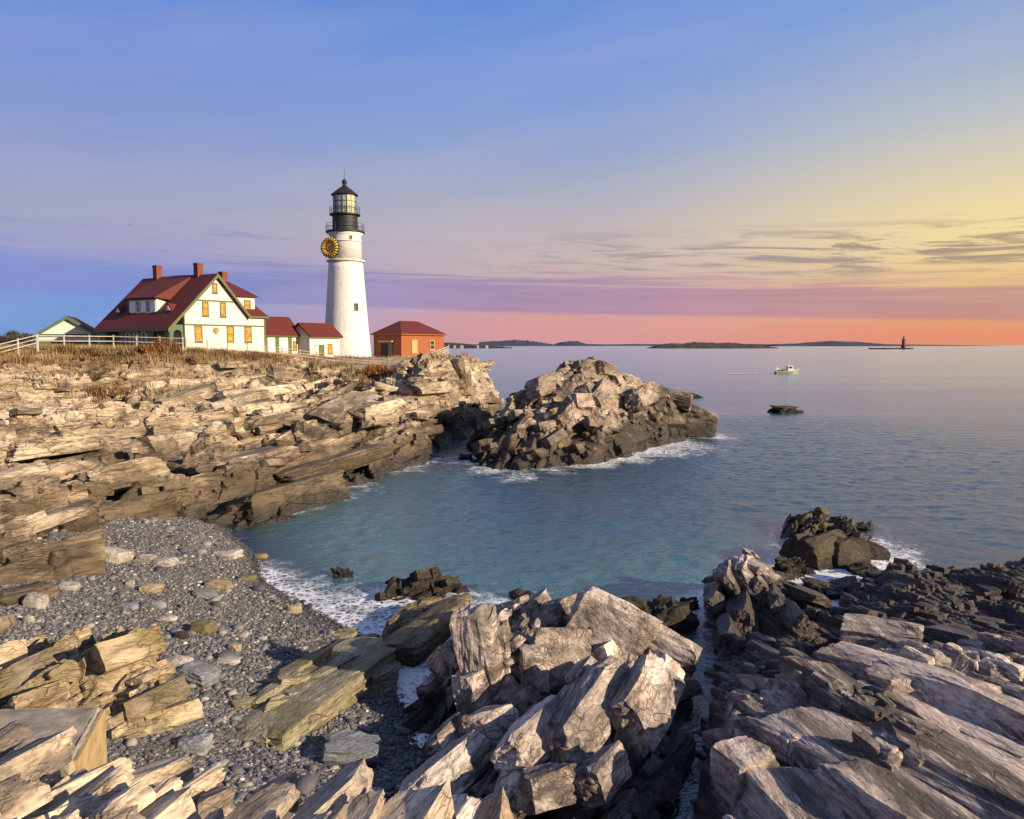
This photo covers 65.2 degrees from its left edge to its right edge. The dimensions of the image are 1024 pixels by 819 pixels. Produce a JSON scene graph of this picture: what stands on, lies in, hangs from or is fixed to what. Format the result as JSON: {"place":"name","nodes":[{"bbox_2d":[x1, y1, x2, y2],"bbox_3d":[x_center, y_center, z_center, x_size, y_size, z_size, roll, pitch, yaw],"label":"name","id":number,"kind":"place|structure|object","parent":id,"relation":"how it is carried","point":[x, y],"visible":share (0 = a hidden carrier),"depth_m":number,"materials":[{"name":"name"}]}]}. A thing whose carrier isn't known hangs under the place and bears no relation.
{"place":"outdoors","nodes":[
{"label":"outdoors","id":0,"kind":"place"},
{"bbox_2d":[0,347,503,632],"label":"headland","id":1,"kind":"structure","parent":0,"point":[245,452],"depth_m":60.57,"materials":[{"name":"stone"}]},
{"bbox_2d":[0,334,37,353],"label":"rail fence","id":2,"kind":"object","parent":1,"relation":"on","point":[18,343],"visible":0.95,"depth_m":82.86,"materials":[{"name":"white paint"}]},
{"bbox_2d":[4,353,45,363],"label":"dry bush","id":3,"kind":"object","parent":1,"relation":"on","point":[25,358],"visible":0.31,"depth_m":78.57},
{"bbox_2d":[33,316,99,345],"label":"gabled shed","id":4,"kind":"structure","parent":1,"relation":"on","point":[75,330],"depth_m":112.76,"materials":[{"name":"white"}]},
{"bbox_2d":[49,342,89,356],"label":"dry bush","id":5,"kind":"object","parent":1,"relation":"on","point":[68,347],"visible":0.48,"depth_m":86.36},
{"bbox_2d":[78,344,103,355],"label":"dry bush","id":6,"kind":"object","parent":1,"relation":"on","point":[92,351],"visible":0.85,"depth_m":87.38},
{"bbox_2d":[81,384,128,395],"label":"dry bush","id":7,"kind":"object","parent":1,"relation":"on","point":[114,391],"visible":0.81,"depth_m":74.41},
{"bbox_2d":[37,334,183,351],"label":"rail fence","id":8,"kind":"object","parent":1,"relation":"on","point":[89,336],"visible":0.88,"depth_m":91.57,"materials":[{"name":"white paint"}]},
{"bbox_2d":[101,344,138,355],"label":"dry bush","id":9,"kind":"object","parent":1,"relation":"on","point":[120,350],"visible":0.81,"depth_m":87.63,"materials":[{"name":"brown plant"}]},
{"bbox_2d":[131,342,144,354],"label":"dry bush","id":10,"kind":"object","parent":1,"relation":"on","point":[138,348],"visible":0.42,"depth_m":88.31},
{"bbox_2d":[141,341,158,355],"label":"dry bush","id":11,"kind":"object","parent":1,"relation":"on","point":[148,348],"visible":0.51,"depth_m":87.53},
{"bbox_2d":[153,333,183,356],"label":"dry bush","id":12,"kind":"object","parent":1,"relation":"on","point":[164,347],"visible":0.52,"depth_m":88.25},
{"bbox_2d":[93,263,268,352],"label":"keepers house","id":13,"kind":"structure","parent":1,"relation":"on","point":[199,305],"depth_m":103.18,"materials":[{"name":"white wood"}]},
{"bbox_2d":[125,332,130,345],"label":"arched window","id":14,"kind":"structure","parent":13,"relation":"in","point":[126,338],"depth_m":102.20,"materials":[{"name":"grey glass"}]},
{"bbox_2d":[133,332,138,344],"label":"arched window","id":15,"kind":"structure","parent":13,"relation":"in","point":[135,334],"depth_m":101.25,"materials":[{"name":"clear glass"}]},
{"bbox_2d":[136,301,140,312],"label":"window","id":16,"kind":"structure","parent":13,"relation":"in","point":[138,306],"depth_m":103.35,"materials":[{"name":"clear glass"}]},
{"bbox_2d":[141,331,146,344],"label":"arched window","id":17,"kind":"structure","parent":13,"relation":"in","point":[144,334],"depth_m":100.38,"materials":[{"name":"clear glass"}]},
{"bbox_2d":[146,301,149,312],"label":"window","id":18,"kind":"structure","parent":13,"relation":"in","point":[147,302],"depth_m":102.27,"materials":[{"name":"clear glass"}]},
{"bbox_2d":[194,325,203,342],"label":"window","id":19,"kind":"structure","parent":13,"relation":"in","point":[198,329],"depth_m":100.98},
{"bbox_2d":[202,301,209,316],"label":"window","id":20,"kind":"structure","parent":13,"relation":"in","point":[205,305],"depth_m":101.70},
{"bbox_2d":[212,283,218,293],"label":"window","id":21,"kind":"structure","parent":13,"relation":"in","point":[214,286],"depth_m":102.75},
{"bbox_2d":[213,327,218,333],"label":"round window","id":22,"kind":"structure","parent":13,"relation":"in","point":[215,330],"depth_m":103.14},
{"bbox_2d":[219,302,226,317],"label":"window","id":23,"kind":"structure","parent":13,"relation":"in","point":[222,305],"depth_m":103.93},
{"bbox_2d":[226,326,234,342],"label":"window","id":24,"kind":"structure","parent":13,"relation":"in","point":[230,329],"depth_m":105.11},
{"bbox_2d":[244,300,250,308],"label":"window","id":25,"kind":"structure","parent":13,"relation":"in","point":[247,303],"depth_m":108.15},
{"bbox_2d":[244,327,252,342],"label":"window","id":26,"kind":"structure","parent":13,"relation":"in","point":[247,330],"depth_m":107.51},
{"bbox_2d":[185,347,213,354],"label":"dry bush","id":27,"kind":"object","parent":1,"relation":"on","point":[198,350],"visible":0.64,"depth_m":90.43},
{"bbox_2d":[210,348,237,354],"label":"dry bush","id":28,"kind":"object","parent":1,"relation":"on","point":[223,351],"visible":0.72,"depth_m":92.41,"materials":[{"name":"brown plant"}]},
{"bbox_2d":[0,343,467,407],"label":"dry grass","id":29,"kind":"structure","parent":1,"relation":"on","point":[274,356],"depth_m":86.33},
{"bbox_2d":[185,338,371,364],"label":"rail fence","id":30,"kind":"object","parent":1,"relation":"on","point":[227,348],"visible":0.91,"depth_m":99.24,"materials":[{"name":"grey wood"}]},
{"bbox_2d":[265,317,299,353],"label":"link building","id":31,"kind":"structure","parent":1,"relation":"on","point":[282,332],"depth_m":114.02,"materials":[{"name":"red"}]},
{"bbox_2d":[268,340,274,351],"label":"door","id":32,"kind":"structure","parent":31,"relation":"in","point":[270,342],"depth_m":112.00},
{"bbox_2d":[280,340,285,351],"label":"door","id":33,"kind":"structure","parent":31,"relation":"in","point":[283,342],"depth_m":113.84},
{"bbox_2d":[293,341,297,350],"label":"window","id":34,"kind":"structure","parent":31,"relation":"in","point":[294,342],"depth_m":115.66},
{"bbox_2d":[293,322,342,356],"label":"link building","id":35,"kind":"structure","parent":1,"relation":"on","point":[319,338],"depth_m":116.94,"materials":[{"name":"white"}]},
{"bbox_2d":[319,345,324,355],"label":"door","id":36,"kind":"structure","parent":35,"relation":"in","point":[321,347],"depth_m":117.00,"materials":[{"name":"white paint"}]},
{"bbox_2d":[327,344,332,353],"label":"window","id":37,"kind":"structure","parent":35,"relation":"in","point":[330,346],"depth_m":118.54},
{"bbox_2d":[325,175,371,356],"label":"lighthouse","id":38,"kind":"object","parent":1,"relation":"on","point":[346,316],"visible":0.94,"depth_m":122.36,"materials":[{"name":"white paint"}]},
{"bbox_2d":[320,237,338,257],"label":"wreath","id":39,"kind":"object","parent":38,"relation":"attached to","point":[329,247],"visible":1,"depth_m":121.78,"materials":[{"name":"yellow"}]},
{"bbox_2d":[357,361,393,374],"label":"dry bush","id":40,"kind":"object","parent":1,"relation":"on","point":[376,368],"visible":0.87,"depth_m":98.16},
{"bbox_2d":[370,321,446,356],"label":"brick building","id":41,"kind":"structure","parent":1,"relation":"on","point":[408,338],"depth_m":129.18,"materials":[{"name":"red"}]},
{"bbox_2d":[381,344,387,356],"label":"doorway","id":42,"kind":"structure","parent":41,"relation":"in","point":[384,347],"depth_m":128.44,"materials":[{"name":"black paint"}]},
{"bbox_2d":[388,342,392,356],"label":"door","id":43,"kind":"structure","parent":41,"relation":"in","point":[390,344],"depth_m":127.65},
{"bbox_2d":[412,340,417,352],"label":"window","id":44,"kind":"structure","parent":41,"relation":"in","point":[414,342],"depth_m":129.41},
{"bbox_2d":[430,340,434,349],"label":"window","id":45,"kind":"structure","parent":41,"relation":"in","point":[432,342],"depth_m":133.32,"materials":[{"name":"clear glass"}]},
{"bbox_2d":[373,344,449,366],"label":"rail fence","id":46,"kind":"object","parent":1,"relation":"on","point":[388,360],"visible":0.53,"depth_m":106.64,"materials":[{"name":"grey wood"}]},
{"bbox_2d":[0,720,513,818],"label":"rock shelf","id":47,"kind":"object","parent":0,"point":[34,784],"visible":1,"depth_m":8.49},
{"bbox_2d":[0,706,106,777],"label":"rock","id":48,"kind":"object","parent":47,"relation":"on","point":[89,741],"visible":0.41,"depth_m":11.67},
{"bbox_2d":[0,516,706,818],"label":"shingle beach","id":49,"kind":"structure","parent":0,"point":[295,556],"depth_m":27.36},
{"bbox_2d":[22,615,34,622],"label":"boulder","id":50,"kind":"object","parent":49,"relation":"on","point":[28,618],"visible":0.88,"depth_m":24.84,"materials":[{"name":"stone"}]},
{"bbox_2d":[22,592,49,608],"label":"boulder","id":51,"kind":"object","parent":49,"relation":"on","point":[36,600],"visible":0.81,"depth_m":26.19,"materials":[{"name":"stone"}]},
{"bbox_2d":[55,581,80,590],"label":"boulder","id":52,"kind":"object","parent":49,"relation":"on","point":[70,585],"visible":0.85,"depth_m":28.49,"materials":[{"name":"stone"}]},
{"bbox_2d":[0,624,204,739],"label":"beach outcrop","id":53,"kind":"object","parent":49,"relation":"on","point":[78,668],"visible":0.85,"depth_m":19.52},
{"bbox_2d":[104,546,130,563],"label":"boulder","id":54,"kind":"object","parent":49,"relation":"on","point":[117,555],"visible":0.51,"depth_m":33.24,"materials":[{"name":"stone"}]},
{"bbox_2d":[117,602,138,610],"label":"boulder","id":55,"kind":"object","parent":49,"relation":"on","point":[131,606],"visible":0.99,"depth_m":27.74,"materials":[{"name":"grey stone"}]},
{"bbox_2d":[122,548,133,558],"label":"boulder","id":56,"kind":"object","parent":49,"relation":"on","point":[130,552],"visible":0.3,"depth_m":34.06,"materials":[{"name":"stone"}]},
{"bbox_2d":[125,580,134,585],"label":"boulder","id":57,"kind":"object","parent":49,"relation":"on","point":[130,582],"visible":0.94,"depth_m":30.21,"materials":[{"name":"stone"}]},
{"bbox_2d":[114,694,164,721],"bbox_3d":[-9.202,7.355,19.563,1.308,0.850,0.890,1,0,16],"label":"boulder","id":58,"kind":"object","parent":49,"relation":"on","point":[121,698],"visible":0.2,"depth_m":19.36,"materials":[{"name":"brown stone"}]},
{"bbox_2d":[133,554,156,563],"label":"boulder","id":59,"kind":"object","parent":49,"relation":"on","point":[145,558],"visible":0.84,"depth_m":33.99,"materials":[{"name":"stone"}]},
{"bbox_2d":[139,584,163,593],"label":"boulder","id":60,"kind":"object","parent":49,"relation":"on","point":[153,588],"visible":0.91,"depth_m":29.95,"materials":[{"name":"beige stone"}]},
{"bbox_2d":[151,601,166,608],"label":"boulder","id":61,"kind":"object","parent":49,"relation":"on","point":[158,604],"visible":0.97,"depth_m":28.52,"materials":[{"name":"grey stone"}]},
{"bbox_2d":[149,557,178,567],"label":"boulder","id":62,"kind":"object","parent":49,"relation":"on","point":[167,562],"visible":0.8,"depth_m":33.84,"materials":[{"name":"stone"}]},
{"bbox_2d":[155,615,177,622],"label":"boulder","id":63,"kind":"object","parent":49,"relation":"on","point":[168,618],"visible":0.91,"depth_m":27.19,"materials":[{"name":"stone"}]},
{"bbox_2d":[166,655,193,668],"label":"boulder","id":64,"kind":"object","parent":49,"relation":"on","point":[176,661],"visible":0.41,"depth_m":22.80,"materials":[{"name":"stone"}]},
{"bbox_2d":[174,630,188,639],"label":"boulder","id":65,"kind":"object","parent":49,"relation":"on","point":[181,635],"visible":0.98,"depth_m":25.64,"materials":[{"name":"stone"}]},
{"bbox_2d":[177,732,213,755],"bbox_3d":[-7.434,7.849,18.775,0.726,0.429,0.474,-6,6,6],"label":"boulder","id":66,"kind":"object","parent":49,"relation":"on","point":[200,742],"visible":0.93,"depth_m":18.64,"materials":[{"name":"grey stone"}]},
{"bbox_2d":[172,660,220,687],"bbox_3d":[-8.848,7.452,22.499,1.290,0.486,0.867,8,5,19],"label":"boulder","id":67,"kind":"object","parent":49,"relation":"on","point":[200,674],"visible":0.77,"depth_m":22.28,"materials":[{"name":"grey stone"}]},
{"bbox_2d":[188,620,217,635],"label":"boulder","id":68,"kind":"object","parent":49,"relation":"on","point":[206,627],"visible":0.87,"depth_m":26.53,"materials":[{"name":"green stone"}]},
{"bbox_2d":[192,588,217,598],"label":"boulder","id":69,"kind":"object","parent":49,"relation":"on","point":[203,593],"visible":0.83,"depth_m":30.75,"materials":[{"name":"grey stone"}]},
{"bbox_2d":[0,517,426,805],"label":"cobbles","id":70,"kind":"object","parent":49,"relation":"on","point":[305,784],"visible":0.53,"depth_m":26.38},
{"bbox_2d":[204,579,233,589],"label":"boulder","id":71,"kind":"object","parent":49,"relation":"on","point":[220,584],"visible":0.92,"depth_m":32.27,"materials":[{"name":"beige stone"}]},
{"bbox_2d":[213,549,242,559],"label":"boulder","id":72,"kind":"object","parent":49,"relation":"on","point":[232,554],"visible":0.89,"depth_m":38.05,"materials":[{"name":"stone"}]},
{"bbox_2d":[216,656,240,665],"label":"boulder","id":73,"kind":"object","parent":49,"relation":"on","point":[233,660],"visible":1,"depth_m":24.06,"materials":[{"name":"stone"}]},
{"bbox_2d":[228,643,241,651],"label":"boulder","id":74,"kind":"object","parent":49,"relation":"on","point":[236,647],"visible":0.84,"depth_m":25.31,"materials":[{"name":"beige stone"}]},
{"bbox_2d":[238,632,248,636],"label":"boulder","id":75,"kind":"object","parent":49,"relation":"on","point":[244,634],"visible":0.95,"depth_m":26.95,"materials":[{"name":"stone"}]},
{"bbox_2d":[237,574,256,581],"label":"boulder","id":76,"kind":"object","parent":49,"relation":"on","point":[249,577],"visible":0.93,"depth_m":34.84,"materials":[{"name":"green stone"}]},
{"bbox_2d":[254,553,267,558],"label":"boulder","id":77,"kind":"object","parent":49,"relation":"on","point":[262,555],"visible":0.86,"depth_m":39.45,"materials":[{"name":"beige stone"}]},
{"bbox_2d":[258,636,266,639],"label":"boulder","id":78,"kind":"object","parent":49,"relation":"on","point":[262,637],"visible":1,"depth_m":26.85,"materials":[{"name":"stone"}]},
{"bbox_2d":[286,604,301,613],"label":"boulder","id":79,"kind":"object","parent":49,"relation":"on","point":[296,608],"visible":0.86,"depth_m":30.85,"materials":[{"name":"beige stone"}]},
{"bbox_2d":[228,627,400,750],"bbox_3d":[-5.482,8.472,24.464,4.764,1.979,11.060,0,5,0],"label":"rock slab","id":80,"kind":"object","parent":49,"relation":"on","point":[290,704],"visible":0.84,"depth_m":22.72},
{"bbox_2d":[320,730,382,766],"bbox_3d":[-3.908,8.363,19.518,1.528,0.626,0.967,3,11,0],"label":"boulder","id":81,"kind":"object","parent":49,"relation":"on","point":[343,748],"visible":0.86,"depth_m":19.23,"materials":[{"name":"grey stone"}]},
{"bbox_2d":[381,594,471,667],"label":"tilted slab","id":82,"kind":"structure","parent":49,"relation":"on","point":[416,633],"depth_m":27.30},
{"bbox_2d":[386,587,704,818],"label":"rock crag","id":83,"kind":"structure","parent":49,"relation":"on","point":[541,704],"depth_m":19.57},
{"bbox_2d":[444,342,511,347],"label":"coast","id":84,"kind":"structure","parent":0,"point":[451,345],"depth_m":2525.95},
{"bbox_2d":[0,0,1023,344],"label":"sky","id":85,"kind":"structure","parent":0,"point":[544,171],"materials":[{"name":"blue"}]},
{"bbox_2d":[479,340,561,345],"bbox_3d":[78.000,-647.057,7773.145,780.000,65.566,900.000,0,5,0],"label":"hills","id":86,"kind":"structure","parent":0,"point":[513,343],"depth_m":7429.95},
{"bbox_2d":[556,341,605,345],"bbox_3d":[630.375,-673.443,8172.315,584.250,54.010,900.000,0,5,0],"label":"hills","id":87,"kind":"structure","parent":0,"point":[572,343],"depth_m":7831.72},
{"bbox_2d":[229,345,1023,747],"bbox_3d":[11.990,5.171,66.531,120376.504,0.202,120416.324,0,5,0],"label":"sea","id":88,"kind":"structure","parent":0,"point":[915,455],"depth_m":58.34,"materials":[{"name":"liquid"}]},
{"bbox_2d":[330,566,353,577],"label":"sea rock","id":89,"kind":"object","parent":88,"relation":"in","point":[338,572],"visible":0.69,"depth_m":36.31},
{"bbox_2d":[373,567,476,618],"bbox_3d":[-3.475,7.956,33.090,5.013,2.421,4.646,0,5,0],"label":"weedy rock","id":90,"kind":"object","parent":88,"relation":"in","point":[417,585],"visible":0.44,"depth_m":33.60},
{"bbox_2d":[458,453,472,459],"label":"sea rock","id":91,"kind":"object","parent":88,"relation":"in","point":[465,456],"visible":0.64,"depth_m":73.22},
{"bbox_2d":[508,588,533,598],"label":"sea rock","id":92,"kind":"object","parent":88,"relation":"in","point":[516,593],"visible":0.53,"depth_m":33.20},
{"bbox_2d":[465,356,717,471],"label":"rock island","id":93,"kind":"object","parent":88,"relation":"in","point":[590,410],"visible":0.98,"depth_m":77.03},
{"bbox_2d":[620,594,699,637],"bbox_3d":[5.506,7.856,29.791,2.929,1.962,1.950,4,2,-16],"label":"sea rock","id":94,"kind":"object","parent":88,"relation":"in","point":[676,616],"visible":0.52,"depth_m":29.27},
{"bbox_2d":[680,597,699,615],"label":"sea rock","id":95,"kind":"object","parent":88,"relation":"in","point":[696,601],"visible":0.43,"depth_m":31.87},
{"bbox_2d":[687,392,702,397],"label":"sea rock","id":96,"kind":"object","parent":88,"relation":"in","point":[695,395],"visible":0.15,"depth_m":159.31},
{"bbox_2d":[767,405,803,413],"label":"sea rock","id":97,"kind":"object","parent":88,"relation":"in","point":[782,409],"visible":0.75,"depth_m":123.97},
{"bbox_2d":[774,365,798,373],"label":"fishing boat","id":98,"kind":"object","parent":88,"relation":"on","point":[790,369],"visible":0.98,"depth_m":290.98,"materials":[{"name":"white paint"}]},
{"bbox_2d":[771,556,806,579],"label":"sea rock","id":99,"kind":"object","parent":88,"relation":"in","point":[791,568],"visible":0.63,"depth_m":36.13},
{"bbox_2d":[801,567,815,574],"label":"sea rock","id":100,"kind":"object","parent":88,"relation":"in","point":[806,570],"visible":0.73,"depth_m":36.78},
{"bbox_2d":[801,576,857,601],"bbox_3d":[13.802,7.695,33.851,3.072,0.877,1.912,3,5,-9],"label":"sea rock","id":101,"kind":"object","parent":88,"relation":"in","point":[832,590],"visible":0.38,"depth_m":33.60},
{"bbox_2d":[772,507,890,570],"bbox_3d":[16.876,6.930,42.551,6.090,2.945,11.794,2,5,22],"label":"weedy rock","id":102,"kind":"object","parent":88,"relation":"in","point":[817,540],"visible":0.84,"depth_m":38.62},
{"bbox_2d":[846,562,880,574],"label":"sea rock","id":103,"kind":"object","parent":88,"relation":"in","point":[856,568],"visible":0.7,"depth_m":36.70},
{"bbox_2d":[868,348,912,348],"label":"reef","id":104,"kind":"object","parent":88,"relation":"in","point":[890,348],"visible":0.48,"depth_m":1977.39},
{"bbox_2d":[901,336,905,347],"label":"lighthouse","id":105,"kind":"object","parent":104,"relation":"on","point":[903,343],"visible":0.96,"depth_m":1990.35,"materials":[{"name":"stone"}]},
{"bbox_2d":[648,342,776,347],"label":"island","id":106,"kind":"structure","parent":0,"point":[705,345],"depth_m":2435.99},
{"bbox_2d":[594,344,984,345],"bbox_3d":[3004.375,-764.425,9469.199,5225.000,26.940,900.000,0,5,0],"label":"hills","id":107,"kind":"structure","parent":0,"point":[770,344],"depth_m":9187.92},
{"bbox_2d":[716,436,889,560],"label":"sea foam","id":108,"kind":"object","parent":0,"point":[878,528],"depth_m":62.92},
{"bbox_2d":[765,341,901,345],"bbox_3d":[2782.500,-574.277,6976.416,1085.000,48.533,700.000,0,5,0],"label":"hills","id":109,"kind":"structure","parent":0,"point":[836,343],"depth_m":6725.59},
{"bbox_2d":[684,548,1023,818],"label":"rock ledge","id":110,"kind":"object","parent":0,"point":[894,689],"visible":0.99,"depth_m":18.82,"materials":[{"name":"stone"}]},
{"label":"mainland","id":111,"kind":"structure","parent":0,"visible":0},
{"bbox_2d":[3,329,21,336],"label":"tree","id":112,"kind":"object","parent":111,"relation":"on","point":[12,332],"visible":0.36,"depth_m":258.43,"materials":[{"name":"green plant"}]},
{"bbox_2d":[0,334,24,343],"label":"tree","id":113,"kind":"object","parent":111,"relation":"on","point":[15,337],"visible":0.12,"depth_m":229.90,"materials":[{"name":"green plant"}]},
{"bbox_2d":[0,332,25,344],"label":"tree","id":114,"kind":"object","parent":111,"relation":"on","point":[3,339],"visible":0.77,"depth_m":208.37,"materials":[{"name":"green plant"}]},
{"bbox_2d":[19,332,35,344],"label":"tree","id":115,"kind":"object","parent":111,"relation":"on","point":[29,338],"visible":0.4,"depth_m":238.25,"materials":[{"name":"brown plant"}]}
]}

